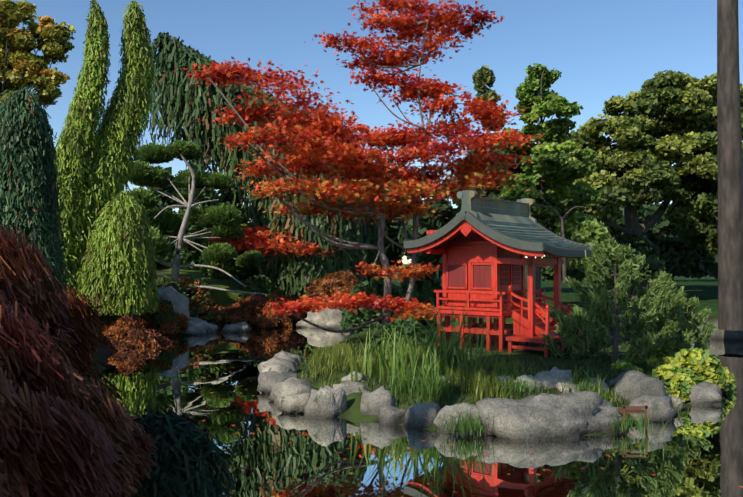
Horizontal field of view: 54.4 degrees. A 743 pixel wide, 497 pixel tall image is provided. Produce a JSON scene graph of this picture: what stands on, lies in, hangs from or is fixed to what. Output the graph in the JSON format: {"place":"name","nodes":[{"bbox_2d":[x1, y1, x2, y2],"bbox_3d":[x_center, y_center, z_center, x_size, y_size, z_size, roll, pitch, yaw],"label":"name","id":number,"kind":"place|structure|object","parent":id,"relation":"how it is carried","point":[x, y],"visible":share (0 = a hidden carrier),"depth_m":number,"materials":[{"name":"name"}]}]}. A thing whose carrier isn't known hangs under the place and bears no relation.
{"place":"outdoors","nodes":[
{"label":"outdoors","id":0,"kind":"place"},
{"bbox_2d":[0,0,742,263],"label":"sky","id":1,"kind":"structure","parent":0,"point":[602,50],"materials":[{"name":"blue"}]},
{"bbox_2d":[80,264,742,435],"bbox_3d":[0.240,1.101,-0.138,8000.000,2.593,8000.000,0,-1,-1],"label":"grassy ground","id":2,"kind":"structure","parent":0,"point":[704,290],"depth_m":14.41,"materials":[{"name":"green plant"}]},
{"bbox_2d":[0,220,159,496],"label":"laceleaf maple","id":3,"kind":"object","parent":2,"relation":"on","point":[68,428],"visible":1,"depth_m":3.28,"materials":[{"name":"red plant"}]},
{"bbox_2d":[123,405,237,496],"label":"weeping shrub","id":4,"kind":"object","parent":2,"relation":"on","point":[185,466],"visible":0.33,"depth_m":4.46,"materials":[{"name":"green plant"}]},
{"bbox_2d":[0,0,386,323],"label":"weeping conifers","id":5,"kind":"object","parent":2,"relation":"on","point":[72,207],"visible":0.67,"depth_m":16.90,"materials":[{"name":"green plant"}]},
{"bbox_2d":[127,140,264,293],"bbox_3d":[-5.325,-0.899,21.947,4.470,4.860,3.437,0,-1,-1],"label":"cloud pine","id":6,"kind":"object","parent":2,"relation":"on","point":[222,220],"depth_m":21.85,"materials":[{"name":"green plant"}]},
{"bbox_2d":[198,225,347,261],"bbox_3d":[-3.362,0.013,23.997,5.236,1.742,5.017,0,-1,-1],"label":"red maple foliage","id":7,"kind":"object","parent":2,"relation":"on","point":[253,238],"depth_m":22.85,"materials":[{"name":"red plant"}]},
{"bbox_2d":[174,0,543,332],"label":"maple","id":8,"kind":"object","parent":2,"relation":"on","point":[378,171],"depth_m":14.52,"materials":[{"name":"red plant"}]},
{"bbox_2d":[0,0,742,303],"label":"trees","id":9,"kind":"object","parent":2,"relation":"on","point":[685,128],"depth_m":25.14,"materials":[{"name":"green plant"}]},
{"bbox_2d":[95,159,717,366],"bbox_3d":[1.797,-0.637,22.920,25.345,7.107,20.978,0,-1,-1],"label":"shrub foliage","id":10,"kind":"object","parent":2,"relation":"on","point":[676,256],"visible":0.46,"depth_m":20.27,"materials":[{"name":"green plant"}]},
{"bbox_2d":[158,286,742,441],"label":"boulders","id":11,"kind":"object","parent":2,"relation":"on","point":[560,416],"visible":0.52,"depth_m":8.42,"materials":[{"name":"stone"}]},
{"bbox_2d":[296,294,690,437],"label":"grass","id":12,"kind":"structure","parent":2,"relation":"on","point":[450,364],"depth_m":9.12,"materials":[{"name":"green plant"}]},
{"bbox_2d":[404,190,601,357],"bbox_3d":[2.296,0.460,12.653,2.695,2.820,2.200,-1,-2,41],"label":"japanese shrine","id":13,"kind":"object","parent":2,"relation":"on","point":[483,246],"visible":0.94,"depth_m":12.31,"materials":[{"name":"red paint"}]},
{"bbox_2d":[538,237,715,362],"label":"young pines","id":14,"kind":"object","parent":2,"relation":"on","point":[667,336],"depth_m":10.37,"materials":[{"name":"green plant"}]},
{"bbox_2d":[610,347,737,401],"bbox_3d":[4.093,1.742,10.187,1.670,0.723,1.951,-1,-2,40],"label":"shrub","id":15,"kind":"object","parent":2,"relation":"on","point":[681,372],"visible":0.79,"depth_m":9.86,"materials":[{"name":"yellow plant"}]},
{"bbox_2d":[717,0,742,330],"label":"wooden post","id":16,"kind":"object","parent":2,"relation":"on","point":[730,227],"visible":1,"depth_m":16.43,"materials":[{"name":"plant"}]},
{"bbox_2d":[100,323,742,496],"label":"pond water","id":17,"kind":"structure","parent":0,"point":[708,439],"depth_m":7.12,"materials":[{"name":"liquid"}]},
{"bbox_2d":[142,334,742,495],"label":"floating pond leaves","id":18,"kind":"object","parent":17,"relation":"on","point":[365,438],"visible":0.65,"depth_m":6.50,"materials":[{"name":"green plant"}]},
{"bbox_2d":[618,405,647,431],"bbox_3d":[2.827,1.848,7.866,0.280,0.320,0.240,0,-1,-1],"label":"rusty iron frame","id":19,"kind":"object","parent":17,"relation":"on","point":[630,409],"visible":0.69,"depth_m":7.75,"materials":[{"name":"brown metal"}]}
]}

